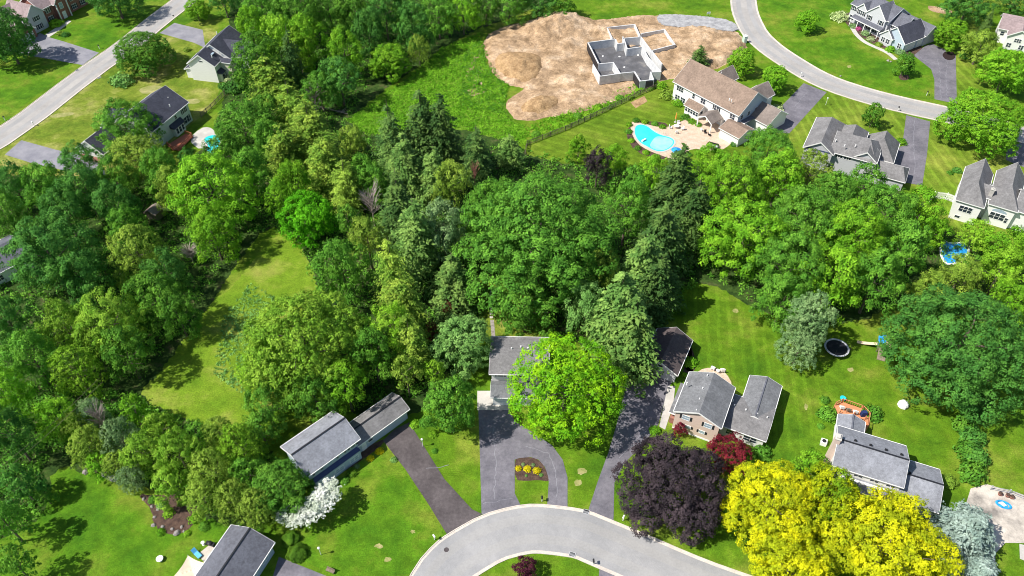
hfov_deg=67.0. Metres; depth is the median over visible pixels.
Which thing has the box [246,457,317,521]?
deciduous tree
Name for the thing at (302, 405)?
deciduous tree
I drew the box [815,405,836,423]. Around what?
shrub
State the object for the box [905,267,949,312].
deciduous tree
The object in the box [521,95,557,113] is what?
dirt heap
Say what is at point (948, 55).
mulch pile
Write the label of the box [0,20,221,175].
lawn by road
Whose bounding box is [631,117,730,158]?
patio
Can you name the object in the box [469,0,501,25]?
deciduous tree
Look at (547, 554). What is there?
kerb
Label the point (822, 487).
deciduous tree
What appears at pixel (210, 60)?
house
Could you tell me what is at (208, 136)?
swimming pool
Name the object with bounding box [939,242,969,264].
swimming pool
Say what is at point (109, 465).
deciduous tree
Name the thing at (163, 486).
deciduous tree
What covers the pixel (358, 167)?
deciduous tree
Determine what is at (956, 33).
deciduous tree
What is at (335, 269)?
deciduous tree
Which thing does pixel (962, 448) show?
shrub
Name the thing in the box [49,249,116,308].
deciduous tree
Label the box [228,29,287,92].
deciduous tree
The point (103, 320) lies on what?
deciduous tree
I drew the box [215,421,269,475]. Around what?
deciduous tree
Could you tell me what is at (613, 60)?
house foundation
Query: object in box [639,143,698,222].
spruce tree
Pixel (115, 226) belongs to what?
deciduous tree
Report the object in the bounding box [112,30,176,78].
deciduous tree
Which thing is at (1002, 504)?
paddling pool
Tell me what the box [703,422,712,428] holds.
window
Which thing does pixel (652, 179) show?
deciduous tree
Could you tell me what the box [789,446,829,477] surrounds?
deciduous tree
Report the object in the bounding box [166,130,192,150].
deck
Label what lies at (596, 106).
shrub
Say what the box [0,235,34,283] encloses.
house
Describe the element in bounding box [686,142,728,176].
deciduous tree
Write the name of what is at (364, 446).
door
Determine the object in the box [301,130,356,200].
cedar tree
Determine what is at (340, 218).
deciduous tree
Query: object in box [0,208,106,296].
deciduous tree
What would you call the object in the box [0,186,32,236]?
deciduous tree
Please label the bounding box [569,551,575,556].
storm drain
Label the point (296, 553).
shrub
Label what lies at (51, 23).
shrub
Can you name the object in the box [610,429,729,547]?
deciduous tree
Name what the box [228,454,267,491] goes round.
deciduous tree
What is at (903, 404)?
play tent
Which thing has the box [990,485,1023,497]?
fence
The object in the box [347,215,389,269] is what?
deciduous tree
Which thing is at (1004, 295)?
deciduous tree
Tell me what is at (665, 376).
garage door
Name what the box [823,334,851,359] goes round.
trampoline
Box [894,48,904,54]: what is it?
shrub
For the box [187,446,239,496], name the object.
deciduous tree
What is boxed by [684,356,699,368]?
shrub
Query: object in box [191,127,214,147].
patio
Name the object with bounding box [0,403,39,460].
deciduous tree
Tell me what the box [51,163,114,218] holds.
deciduous tree
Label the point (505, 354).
house
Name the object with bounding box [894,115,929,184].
driveway
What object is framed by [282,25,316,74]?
deciduous tree
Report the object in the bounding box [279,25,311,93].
spruce tree
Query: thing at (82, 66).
gutter
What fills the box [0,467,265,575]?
front lawn
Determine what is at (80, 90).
kerb
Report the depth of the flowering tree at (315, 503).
121.88 m
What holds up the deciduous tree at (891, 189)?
on the forest floor
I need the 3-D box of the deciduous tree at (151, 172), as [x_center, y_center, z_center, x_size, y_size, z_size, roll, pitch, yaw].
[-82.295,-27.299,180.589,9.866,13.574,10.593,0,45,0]
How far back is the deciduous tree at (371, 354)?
137.09 m
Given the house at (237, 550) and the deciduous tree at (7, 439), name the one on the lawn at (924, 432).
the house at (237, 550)
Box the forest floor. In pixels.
[0,0,1023,538]
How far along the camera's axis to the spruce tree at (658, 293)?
150.03 m
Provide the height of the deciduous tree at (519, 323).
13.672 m
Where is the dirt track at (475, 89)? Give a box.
[468,81,485,95]
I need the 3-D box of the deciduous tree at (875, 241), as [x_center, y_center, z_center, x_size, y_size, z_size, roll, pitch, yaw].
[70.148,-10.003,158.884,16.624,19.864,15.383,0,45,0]
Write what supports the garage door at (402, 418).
in the house at (331, 444)
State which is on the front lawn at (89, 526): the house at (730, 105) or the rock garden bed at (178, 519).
the rock garden bed at (178, 519)
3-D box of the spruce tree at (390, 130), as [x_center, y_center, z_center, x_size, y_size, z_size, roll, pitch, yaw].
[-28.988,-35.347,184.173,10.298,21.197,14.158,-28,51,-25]
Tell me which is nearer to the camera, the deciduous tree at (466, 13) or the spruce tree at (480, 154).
the spruce tree at (480, 154)
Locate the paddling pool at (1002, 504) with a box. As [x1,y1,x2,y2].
[995,500,1011,508]
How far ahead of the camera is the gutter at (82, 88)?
216.62 m
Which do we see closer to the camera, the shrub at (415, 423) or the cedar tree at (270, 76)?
the shrub at (415, 423)
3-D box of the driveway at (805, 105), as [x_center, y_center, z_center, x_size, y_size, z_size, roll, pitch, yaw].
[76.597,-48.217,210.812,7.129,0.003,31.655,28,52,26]
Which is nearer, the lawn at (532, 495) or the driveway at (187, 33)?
the lawn at (532, 495)
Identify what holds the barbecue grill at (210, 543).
on the patio at (206, 552)
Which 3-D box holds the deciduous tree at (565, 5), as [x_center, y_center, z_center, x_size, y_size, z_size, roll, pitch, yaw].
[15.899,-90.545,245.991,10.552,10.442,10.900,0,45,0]
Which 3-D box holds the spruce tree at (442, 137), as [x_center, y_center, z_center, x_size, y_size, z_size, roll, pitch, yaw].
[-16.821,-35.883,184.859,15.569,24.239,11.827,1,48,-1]
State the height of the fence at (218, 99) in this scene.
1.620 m
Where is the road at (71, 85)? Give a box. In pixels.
[0,0,195,147]
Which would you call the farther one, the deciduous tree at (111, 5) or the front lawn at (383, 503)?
the deciduous tree at (111, 5)
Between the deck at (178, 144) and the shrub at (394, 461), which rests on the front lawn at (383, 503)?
the shrub at (394, 461)
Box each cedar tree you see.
[242,54,298,104]
[259,122,310,184]
[271,82,315,134]
[289,101,340,169]
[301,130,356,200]
[328,158,368,217]
[369,239,417,306]
[376,268,433,348]
[392,312,433,383]
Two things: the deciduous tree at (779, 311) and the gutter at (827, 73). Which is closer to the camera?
the deciduous tree at (779, 311)
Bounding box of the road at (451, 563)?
[414,507,740,575]
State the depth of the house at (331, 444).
130.19 m
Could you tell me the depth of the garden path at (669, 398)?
141.11 m
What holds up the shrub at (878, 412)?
on the lawn at (924, 432)
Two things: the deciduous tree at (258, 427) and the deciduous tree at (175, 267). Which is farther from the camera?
the deciduous tree at (175, 267)
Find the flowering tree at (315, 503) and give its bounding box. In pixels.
[272,476,344,529]
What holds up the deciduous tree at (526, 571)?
on the lawn at (924, 432)
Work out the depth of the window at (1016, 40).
232.34 m
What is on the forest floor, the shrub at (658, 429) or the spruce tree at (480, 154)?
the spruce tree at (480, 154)
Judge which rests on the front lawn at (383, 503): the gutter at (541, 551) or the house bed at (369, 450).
the house bed at (369, 450)
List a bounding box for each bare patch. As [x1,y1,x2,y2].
[50,112,73,117]
[139,85,160,93]
[187,99,199,103]
[384,557,391,561]
[574,479,581,485]
[578,468,586,474]
[928,6,951,13]
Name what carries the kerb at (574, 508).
on the lawn at (924, 432)
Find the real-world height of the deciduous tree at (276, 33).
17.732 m
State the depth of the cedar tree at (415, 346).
139.44 m
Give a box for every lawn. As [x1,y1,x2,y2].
[0,0,1023,575]
[0,57,73,124]
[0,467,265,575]
[55,0,163,51]
[141,230,319,432]
[266,443,445,575]
[476,277,555,339]
[517,483,547,504]
[526,88,756,167]
[670,283,825,471]
[758,0,934,100]
[789,91,906,161]
[920,121,1012,244]
[956,11,991,102]
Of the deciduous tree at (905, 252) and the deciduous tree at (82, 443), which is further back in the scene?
the deciduous tree at (905, 252)
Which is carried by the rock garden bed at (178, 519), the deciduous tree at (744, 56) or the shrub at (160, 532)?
the shrub at (160, 532)
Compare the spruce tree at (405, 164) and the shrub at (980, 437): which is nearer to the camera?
the shrub at (980, 437)
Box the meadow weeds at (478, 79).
[453,38,506,113]
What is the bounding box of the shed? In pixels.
[143,203,163,221]
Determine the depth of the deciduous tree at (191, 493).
122.04 m
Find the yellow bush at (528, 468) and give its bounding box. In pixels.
[523,465,530,472]
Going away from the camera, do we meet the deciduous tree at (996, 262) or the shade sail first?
the shade sail
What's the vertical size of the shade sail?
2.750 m
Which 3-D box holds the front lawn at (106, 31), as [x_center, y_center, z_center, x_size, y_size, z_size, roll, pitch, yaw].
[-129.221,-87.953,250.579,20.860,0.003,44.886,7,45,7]
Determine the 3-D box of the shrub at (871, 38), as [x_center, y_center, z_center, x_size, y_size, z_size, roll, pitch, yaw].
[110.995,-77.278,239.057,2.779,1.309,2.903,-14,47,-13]
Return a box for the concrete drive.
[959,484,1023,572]
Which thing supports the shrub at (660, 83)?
on the lawn at (924, 432)
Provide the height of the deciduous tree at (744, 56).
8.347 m
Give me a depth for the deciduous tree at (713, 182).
169.71 m
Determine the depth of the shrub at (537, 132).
202.11 m
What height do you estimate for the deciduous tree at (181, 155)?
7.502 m
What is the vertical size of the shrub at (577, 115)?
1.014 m
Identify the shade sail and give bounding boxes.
[175,556,202,575]
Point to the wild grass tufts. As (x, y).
(251, 314)
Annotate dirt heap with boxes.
[495,52,541,81]
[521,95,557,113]
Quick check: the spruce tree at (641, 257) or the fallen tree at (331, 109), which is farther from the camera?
the fallen tree at (331, 109)
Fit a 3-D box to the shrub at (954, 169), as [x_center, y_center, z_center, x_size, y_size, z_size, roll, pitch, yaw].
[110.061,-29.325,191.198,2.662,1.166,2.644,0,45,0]
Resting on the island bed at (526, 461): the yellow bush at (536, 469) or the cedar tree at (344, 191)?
the yellow bush at (536, 469)
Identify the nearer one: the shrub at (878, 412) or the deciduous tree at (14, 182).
the shrub at (878, 412)
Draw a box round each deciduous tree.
[0,7,41,63]
[0,159,44,211]
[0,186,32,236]
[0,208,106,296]
[0,294,41,347]
[0,327,67,388]
[0,362,39,419]
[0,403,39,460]
[0,461,53,505]
[0,499,38,542]
[0,538,41,575]
[18,160,66,212]
[31,396,91,444]
[34,297,94,349]
[35,487,60,506]
[36,183,93,243]
[46,344,109,399]
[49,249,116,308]
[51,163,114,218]
[54,409,99,442]
[57,139,105,186]
[66,422,115,472]
[69,285,149,359]
[72,396,113,434]
[82,452,112,483]
[86,0,145,18]
[89,178,143,228]
[90,96,165,159]
[93,154,140,197]
[98,415,144,464]
[99,323,156,385]
[99,451,136,482]
[103,201,154,250]
[104,132,172,185]
[105,222,168,289]
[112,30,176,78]
[113,462,148,495]
[117,393,157,427]
[117,426,172,479]
[119,267,181,335]
[138,145,182,195]
[138,244,195,293]
[141,410,180,447]
[149,465,186,512]
[151,424,208,486]
[152,165,190,215]
[152,286,203,340]
[165,147,266,234]
[177,145,195,170]
[181,418,221,455]
[181,478,229,521]
[183,0,210,20]
[183,205,244,264]
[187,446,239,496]
[199,128,246,169]
[200,414,240,455]
[208,0,241,17]
[212,99,273,155]
[213,477,255,526]
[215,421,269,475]
[227,145,273,196]
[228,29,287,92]
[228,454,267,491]
[233,339,295,400]
[233,487,277,534]
[234,5,265,43]
[239,0,290,36]
[240,288,381,409]
[240,377,292,438]
[241,415,281,459]
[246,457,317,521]
[248,92,288,136]
[250,117,281,160]
[258,13,295,61]
[263,178,296,221]
[269,0,326,38]
[273,158,316,209]
[275,189,340,249]
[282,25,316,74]
[283,10,329,70]
[283,371,340,421]
[299,70,343,111]
[306,0,352,35]
[310,236,374,306]
[312,55,360,107]
[318,357,368,416]
[326,25,363,82]
[333,0,379,31]
[335,203,366,250]
[336,124,369,162]
[342,152,387,199]
[346,6,384,58]
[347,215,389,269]
[347,324,399,381]
[354,160,389,208]
[366,0,410,41]
[368,43,411,83]
[368,299,409,357]
[387,0,424,26]
[390,354,423,395]
[393,0,435,56]
[407,33,431,66]
[418,0,457,39]
[418,196,469,261]
[421,374,476,432]
[423,359,447,383]
[424,319,440,340]
[428,312,493,381]
[429,158,472,207]
[441,295,459,315]
[447,0,485,34]
[450,170,625,322]
[457,174,528,250]
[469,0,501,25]
[493,0,529,25]
[496,280,557,336]
[505,331,628,447]
[511,555,537,575]
[518,0,556,17]
[546,0,577,14]
[563,279,606,332]
[565,133,591,163]
[583,144,613,186]
[586,244,620,298]
[602,143,629,175]
[603,175,652,245]
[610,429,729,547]
[620,162,646,195]
[637,154,669,197]
[672,422,688,437]
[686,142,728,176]
[695,148,764,213]
[696,195,791,280]
[705,431,753,476]
[718,458,827,568]
[727,46,755,77]
[739,124,796,181]
[741,229,828,314]
[746,529,833,575]
[749,270,808,333]
[751,147,810,209]
[756,182,844,258]
[761,65,789,93]
[773,327,822,371]
[780,148,835,191]
[780,289,839,354]
[788,461,864,534]
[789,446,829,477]
[791,238,867,325]
[794,8,820,33]
[800,169,856,227]
[811,196,897,274]
[815,484,966,575]
[835,160,887,207]
[844,245,906,317]
[847,183,919,244]
[861,102,885,128]
[867,216,936,292]
[874,282,1023,427]
[888,183,952,232]
[891,52,916,75]
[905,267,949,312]
[920,213,955,250]
[933,86,1023,159]
[934,16,969,51]
[936,252,985,294]
[937,0,995,26]
[951,218,991,251]
[957,28,1000,67]
[967,243,1023,296]
[972,46,1023,93]
[979,224,1023,272]
[989,275,1023,327]
[992,0,1023,15]
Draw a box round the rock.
[173,529,180,535]
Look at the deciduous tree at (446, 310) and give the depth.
153.62 m
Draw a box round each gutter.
[0,0,171,126]
[0,6,188,148]
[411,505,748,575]
[473,550,622,575]
[731,0,1023,142]
[755,0,946,107]
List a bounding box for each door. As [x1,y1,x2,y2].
[361,442,366,450]
[383,414,405,435]
[493,399,509,404]
[650,369,671,380]
[904,42,915,51]
[915,39,922,47]
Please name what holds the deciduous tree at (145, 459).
on the forest floor
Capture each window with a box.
[183,115,189,124]
[335,465,344,474]
[350,454,358,463]
[676,85,683,92]
[681,414,689,420]
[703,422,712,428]
[725,428,733,434]
[742,435,756,443]
[858,9,864,16]
[957,205,972,213]
[988,211,1005,221]
[992,209,1006,214]
[1013,38,1021,42]
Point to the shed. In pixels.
(151, 212)
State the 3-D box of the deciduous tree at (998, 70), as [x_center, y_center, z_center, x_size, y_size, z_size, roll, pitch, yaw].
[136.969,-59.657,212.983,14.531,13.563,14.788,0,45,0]
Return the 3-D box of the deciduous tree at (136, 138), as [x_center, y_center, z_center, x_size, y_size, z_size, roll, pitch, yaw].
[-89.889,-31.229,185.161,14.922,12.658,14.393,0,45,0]
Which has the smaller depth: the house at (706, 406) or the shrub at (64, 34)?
the house at (706, 406)
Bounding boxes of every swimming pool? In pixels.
[202,134,221,152]
[633,123,675,151]
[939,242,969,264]
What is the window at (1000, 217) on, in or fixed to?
in the house at (998, 201)
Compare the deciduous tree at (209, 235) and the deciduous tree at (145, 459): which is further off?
the deciduous tree at (209, 235)
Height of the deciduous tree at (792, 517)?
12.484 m
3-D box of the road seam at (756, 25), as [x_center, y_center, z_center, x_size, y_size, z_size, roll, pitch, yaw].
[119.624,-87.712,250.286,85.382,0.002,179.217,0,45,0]
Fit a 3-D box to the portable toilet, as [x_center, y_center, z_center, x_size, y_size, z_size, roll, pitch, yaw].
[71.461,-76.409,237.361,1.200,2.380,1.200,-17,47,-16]
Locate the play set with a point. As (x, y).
(878, 355)
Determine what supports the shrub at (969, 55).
on the side lawn at (965, 70)
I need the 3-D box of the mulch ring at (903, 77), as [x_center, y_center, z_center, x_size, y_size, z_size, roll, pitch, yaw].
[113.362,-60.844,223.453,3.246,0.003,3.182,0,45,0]
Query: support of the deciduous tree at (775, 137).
on the forest floor
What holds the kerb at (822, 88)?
on the lawn at (924, 432)
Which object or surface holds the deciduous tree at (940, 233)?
on the forest floor
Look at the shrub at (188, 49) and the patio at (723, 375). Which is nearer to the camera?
the patio at (723, 375)
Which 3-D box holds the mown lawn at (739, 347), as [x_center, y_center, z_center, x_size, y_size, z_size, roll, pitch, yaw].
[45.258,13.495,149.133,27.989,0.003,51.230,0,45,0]
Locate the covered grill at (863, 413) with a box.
[860,410,867,416]
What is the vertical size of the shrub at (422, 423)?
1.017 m
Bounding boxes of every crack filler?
[493,428,496,498]
[526,446,557,495]
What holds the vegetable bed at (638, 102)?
on the pool yard lawn at (605, 129)
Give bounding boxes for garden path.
[46,20,70,36]
[490,320,494,335]
[659,386,674,428]
[851,28,896,59]
[1019,544,1023,559]
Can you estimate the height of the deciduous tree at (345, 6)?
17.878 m
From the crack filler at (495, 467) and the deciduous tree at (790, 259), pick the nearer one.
the crack filler at (495, 467)
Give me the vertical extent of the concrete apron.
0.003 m
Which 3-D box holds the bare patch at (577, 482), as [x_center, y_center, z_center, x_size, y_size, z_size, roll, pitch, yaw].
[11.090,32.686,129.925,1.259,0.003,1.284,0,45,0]
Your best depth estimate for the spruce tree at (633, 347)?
139.86 m
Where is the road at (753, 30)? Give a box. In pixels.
[732,0,1023,141]
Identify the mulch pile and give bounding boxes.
[943,51,954,59]
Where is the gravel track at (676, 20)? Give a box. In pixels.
[657,14,738,31]
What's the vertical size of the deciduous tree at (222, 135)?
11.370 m
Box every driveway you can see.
[5,140,104,174]
[18,33,98,64]
[160,23,204,46]
[273,557,324,575]
[383,423,480,533]
[478,410,566,513]
[589,372,671,519]
[599,569,613,575]
[772,83,825,132]
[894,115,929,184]
[915,44,956,103]
[1006,143,1023,166]
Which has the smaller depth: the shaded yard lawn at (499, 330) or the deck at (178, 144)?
the shaded yard lawn at (499, 330)
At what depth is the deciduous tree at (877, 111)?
201.88 m
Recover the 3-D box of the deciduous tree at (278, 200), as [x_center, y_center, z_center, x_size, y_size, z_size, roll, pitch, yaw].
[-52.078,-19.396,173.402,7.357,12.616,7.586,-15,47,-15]
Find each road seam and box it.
[0,0,180,134]
[0,0,187,143]
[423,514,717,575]
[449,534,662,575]
[736,0,1023,139]
[746,0,1023,132]
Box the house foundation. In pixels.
[587,24,675,88]
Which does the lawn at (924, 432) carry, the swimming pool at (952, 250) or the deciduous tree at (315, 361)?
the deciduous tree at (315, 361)
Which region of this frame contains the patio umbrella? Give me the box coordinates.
[671,147,680,151]
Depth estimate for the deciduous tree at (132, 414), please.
133.35 m
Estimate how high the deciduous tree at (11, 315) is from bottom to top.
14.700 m
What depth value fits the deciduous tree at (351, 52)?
214.74 m
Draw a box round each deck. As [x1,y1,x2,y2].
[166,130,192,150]
[833,398,870,431]
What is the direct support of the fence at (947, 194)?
on the side lawn at (943, 156)
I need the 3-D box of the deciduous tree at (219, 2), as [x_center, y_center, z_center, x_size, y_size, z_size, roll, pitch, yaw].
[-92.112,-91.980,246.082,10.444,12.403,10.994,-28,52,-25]
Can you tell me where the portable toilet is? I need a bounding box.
[742,35,747,42]
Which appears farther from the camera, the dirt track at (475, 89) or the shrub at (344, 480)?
the dirt track at (475, 89)
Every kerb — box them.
[0,0,170,125]
[0,5,191,149]
[410,504,751,575]
[477,552,616,575]
[730,0,1021,142]
[756,0,1007,121]
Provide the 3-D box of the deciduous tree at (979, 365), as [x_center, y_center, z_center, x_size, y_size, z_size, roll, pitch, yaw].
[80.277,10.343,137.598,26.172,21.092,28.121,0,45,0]
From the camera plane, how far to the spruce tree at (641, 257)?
149.59 m
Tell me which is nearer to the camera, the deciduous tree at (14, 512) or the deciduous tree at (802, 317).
the deciduous tree at (14, 512)
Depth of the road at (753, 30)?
224.58 m
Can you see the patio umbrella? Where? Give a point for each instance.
(673, 149)
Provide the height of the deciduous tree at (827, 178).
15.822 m
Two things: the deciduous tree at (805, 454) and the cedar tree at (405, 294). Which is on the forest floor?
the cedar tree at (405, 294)
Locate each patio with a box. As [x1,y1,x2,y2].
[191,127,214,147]
[200,546,213,561]
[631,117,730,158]
[698,368,730,383]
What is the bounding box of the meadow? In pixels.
[352,37,524,139]
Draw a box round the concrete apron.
[477,391,509,409]
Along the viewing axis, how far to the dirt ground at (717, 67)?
223.60 m
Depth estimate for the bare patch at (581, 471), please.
131.42 m
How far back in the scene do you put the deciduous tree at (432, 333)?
149.86 m
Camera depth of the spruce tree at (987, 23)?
235.41 m
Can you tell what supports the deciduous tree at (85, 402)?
on the forest floor
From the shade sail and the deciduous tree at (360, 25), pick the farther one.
the deciduous tree at (360, 25)
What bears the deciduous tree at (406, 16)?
on the forest floor
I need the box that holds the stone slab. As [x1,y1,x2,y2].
[101,472,116,481]
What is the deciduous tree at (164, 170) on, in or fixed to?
on the forest floor
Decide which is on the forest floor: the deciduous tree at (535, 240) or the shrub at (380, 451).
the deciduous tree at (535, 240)
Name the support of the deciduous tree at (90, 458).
on the forest floor
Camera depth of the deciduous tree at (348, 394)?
133.06 m
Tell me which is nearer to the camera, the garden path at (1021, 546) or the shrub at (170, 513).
the garden path at (1021, 546)
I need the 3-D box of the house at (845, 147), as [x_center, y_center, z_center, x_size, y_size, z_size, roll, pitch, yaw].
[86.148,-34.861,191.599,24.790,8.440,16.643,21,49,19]
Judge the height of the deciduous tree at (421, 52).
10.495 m
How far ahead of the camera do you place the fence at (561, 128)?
207.12 m
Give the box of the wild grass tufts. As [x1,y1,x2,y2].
[213,283,274,392]
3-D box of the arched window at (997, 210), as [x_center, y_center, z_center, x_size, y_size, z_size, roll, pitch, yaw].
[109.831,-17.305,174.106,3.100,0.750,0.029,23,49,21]
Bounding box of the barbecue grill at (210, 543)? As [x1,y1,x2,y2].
[205,540,214,547]
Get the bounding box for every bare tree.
[83,398,104,424]
[305,82,322,109]
[358,181,380,225]
[470,160,478,184]
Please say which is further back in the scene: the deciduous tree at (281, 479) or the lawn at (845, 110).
the lawn at (845, 110)
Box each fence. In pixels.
[200,90,224,116]
[525,84,659,151]
[929,191,955,202]
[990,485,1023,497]
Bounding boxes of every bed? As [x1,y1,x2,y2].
[140,494,196,533]
[345,439,383,470]
[515,457,548,480]
[627,122,668,159]
[631,96,646,107]
[683,347,692,372]
[843,12,921,55]
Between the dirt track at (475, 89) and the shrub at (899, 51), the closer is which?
the dirt track at (475, 89)
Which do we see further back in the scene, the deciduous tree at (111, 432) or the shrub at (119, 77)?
the shrub at (119, 77)
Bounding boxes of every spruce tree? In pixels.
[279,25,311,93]
[371,103,405,177]
[376,168,410,251]
[381,132,426,209]
[391,197,442,301]
[403,90,455,173]
[413,93,466,179]
[413,146,460,221]
[428,253,481,327]
[458,126,495,195]
[493,134,529,174]
[579,271,661,364]
[590,294,669,397]
[605,234,677,300]
[622,200,697,282]
[637,253,687,327]
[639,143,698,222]
[672,177,719,255]
[687,45,709,66]
[921,498,998,571]
[947,554,1000,575]
[975,8,993,42]
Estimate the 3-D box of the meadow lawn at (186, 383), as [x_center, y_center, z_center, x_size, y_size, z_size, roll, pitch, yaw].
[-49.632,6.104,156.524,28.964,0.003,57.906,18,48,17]
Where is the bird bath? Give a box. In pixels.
[156,555,162,561]
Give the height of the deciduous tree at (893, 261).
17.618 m
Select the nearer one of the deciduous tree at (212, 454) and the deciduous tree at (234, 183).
the deciduous tree at (212, 454)
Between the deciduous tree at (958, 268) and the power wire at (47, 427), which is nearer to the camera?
the power wire at (47, 427)
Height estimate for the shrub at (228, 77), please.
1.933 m
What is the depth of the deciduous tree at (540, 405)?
129.52 m
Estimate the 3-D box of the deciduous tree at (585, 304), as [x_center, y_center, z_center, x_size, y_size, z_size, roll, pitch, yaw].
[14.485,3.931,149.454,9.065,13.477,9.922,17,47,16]
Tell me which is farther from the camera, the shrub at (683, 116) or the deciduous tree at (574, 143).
the shrub at (683, 116)
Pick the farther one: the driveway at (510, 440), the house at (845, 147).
the house at (845, 147)
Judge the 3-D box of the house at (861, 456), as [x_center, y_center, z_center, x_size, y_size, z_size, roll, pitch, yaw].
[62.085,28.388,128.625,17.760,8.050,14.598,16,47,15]
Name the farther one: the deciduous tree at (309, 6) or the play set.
the deciduous tree at (309, 6)
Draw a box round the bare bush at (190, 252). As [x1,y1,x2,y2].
[179,241,196,262]
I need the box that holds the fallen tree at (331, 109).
[314,106,346,113]
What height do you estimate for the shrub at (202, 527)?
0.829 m
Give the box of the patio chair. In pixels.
[191,547,201,558]
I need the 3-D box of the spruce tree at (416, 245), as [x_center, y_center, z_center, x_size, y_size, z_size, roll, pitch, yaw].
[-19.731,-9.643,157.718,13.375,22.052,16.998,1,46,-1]
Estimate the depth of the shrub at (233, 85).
216.61 m
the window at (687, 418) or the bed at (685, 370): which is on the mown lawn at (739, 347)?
the bed at (685, 370)
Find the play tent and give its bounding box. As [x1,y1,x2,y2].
[897,399,908,409]
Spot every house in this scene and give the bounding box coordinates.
[0,0,87,50]
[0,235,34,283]
[79,85,192,162]
[184,25,259,82]
[195,524,274,575]
[280,392,409,489]
[489,336,549,405]
[669,371,782,447]
[672,59,788,146]
[800,117,909,190]
[824,414,943,517]
[848,0,938,52]
[948,158,1023,231]
[995,13,1023,51]
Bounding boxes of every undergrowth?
[0,0,1003,407]
[0,380,279,538]
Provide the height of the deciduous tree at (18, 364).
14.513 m
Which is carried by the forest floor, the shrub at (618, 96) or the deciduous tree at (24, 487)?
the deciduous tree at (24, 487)
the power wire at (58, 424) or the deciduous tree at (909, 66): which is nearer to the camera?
the power wire at (58, 424)
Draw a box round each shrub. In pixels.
[48,18,63,27]
[55,30,63,35]
[60,31,69,37]
[107,71,134,88]
[147,495,156,503]
[155,528,165,536]
[162,507,175,518]
[183,47,190,51]
[183,530,191,536]
[188,513,201,524]
[198,520,210,532]
[217,82,226,88]
[222,77,247,93]
[223,74,234,82]
[281,529,301,547]
[285,542,308,563]
[338,476,348,485]
[346,467,357,478]
[366,455,373,461]
[375,447,383,454]
[389,456,396,463]
[408,419,420,429]
[419,417,428,427]
[428,429,437,438]
[520,139,529,145]
[531,130,540,136]
[553,121,560,126]
[562,120,570,126]
[574,113,580,118]
[594,103,602,108]
[604,102,613,108]
[614,94,623,99]
[624,129,632,133]
[625,94,634,99]
[632,117,640,122]
[641,119,648,124]
[642,149,650,154]
[649,425,661,435]
[654,80,666,89]
[658,88,673,100]
[671,99,683,106]
[680,113,689,120]
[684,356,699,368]
[687,118,696,124]
[752,444,771,460]
[774,104,784,110]
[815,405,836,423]
[817,423,824,429]
[819,395,829,404]
[830,10,848,23]
[849,22,857,28]
[860,30,870,36]
[861,402,883,423]
[866,36,875,41]
[884,45,895,52]
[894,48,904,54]
[896,138,907,145]
[942,473,958,489]
[950,411,978,435]
[952,167,962,173]
[952,439,976,459]
[956,457,988,486]
[957,425,987,448]
[959,50,973,59]
[960,402,984,423]
[960,444,990,468]
[973,391,992,411]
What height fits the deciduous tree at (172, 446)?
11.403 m
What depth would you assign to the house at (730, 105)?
203.64 m
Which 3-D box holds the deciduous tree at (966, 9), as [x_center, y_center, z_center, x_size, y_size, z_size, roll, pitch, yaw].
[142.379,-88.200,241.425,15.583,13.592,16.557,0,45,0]
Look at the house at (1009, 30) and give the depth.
234.37 m
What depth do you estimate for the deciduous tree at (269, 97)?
196.08 m
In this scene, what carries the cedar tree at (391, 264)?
on the forest floor
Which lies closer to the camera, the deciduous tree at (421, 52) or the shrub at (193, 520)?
the shrub at (193, 520)
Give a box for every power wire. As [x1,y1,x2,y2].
[0,394,89,473]
[2,392,84,465]
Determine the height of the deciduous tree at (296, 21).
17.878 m
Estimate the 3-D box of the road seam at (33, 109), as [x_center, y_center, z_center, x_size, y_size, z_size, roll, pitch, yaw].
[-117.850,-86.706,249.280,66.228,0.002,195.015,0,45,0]
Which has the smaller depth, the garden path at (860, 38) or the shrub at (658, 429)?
the shrub at (658, 429)
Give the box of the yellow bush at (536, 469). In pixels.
[532,466,540,474]
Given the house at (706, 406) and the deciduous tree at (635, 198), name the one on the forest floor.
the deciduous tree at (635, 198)
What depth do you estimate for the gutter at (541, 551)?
120.37 m
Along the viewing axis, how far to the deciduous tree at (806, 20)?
239.32 m
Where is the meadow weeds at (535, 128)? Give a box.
[515,84,646,143]
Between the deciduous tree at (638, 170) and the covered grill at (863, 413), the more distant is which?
the deciduous tree at (638, 170)
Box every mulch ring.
[684,347,694,371]
[899,75,908,79]
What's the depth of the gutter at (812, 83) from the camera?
223.16 m
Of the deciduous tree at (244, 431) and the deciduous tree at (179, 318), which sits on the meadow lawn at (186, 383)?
the deciduous tree at (179, 318)
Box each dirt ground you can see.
[483,15,746,120]
[485,11,745,119]
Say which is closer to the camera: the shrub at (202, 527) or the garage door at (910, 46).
the shrub at (202, 527)
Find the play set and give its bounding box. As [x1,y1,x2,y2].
[857,335,890,360]
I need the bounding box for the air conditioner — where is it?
[820,438,827,446]
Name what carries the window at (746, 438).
in the house at (706, 406)
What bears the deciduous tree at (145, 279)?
on the forest floor
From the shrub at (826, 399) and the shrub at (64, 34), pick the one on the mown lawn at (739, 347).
the shrub at (826, 399)
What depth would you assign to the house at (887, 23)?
236.42 m
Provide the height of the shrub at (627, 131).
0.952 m
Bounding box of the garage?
[649,327,692,381]

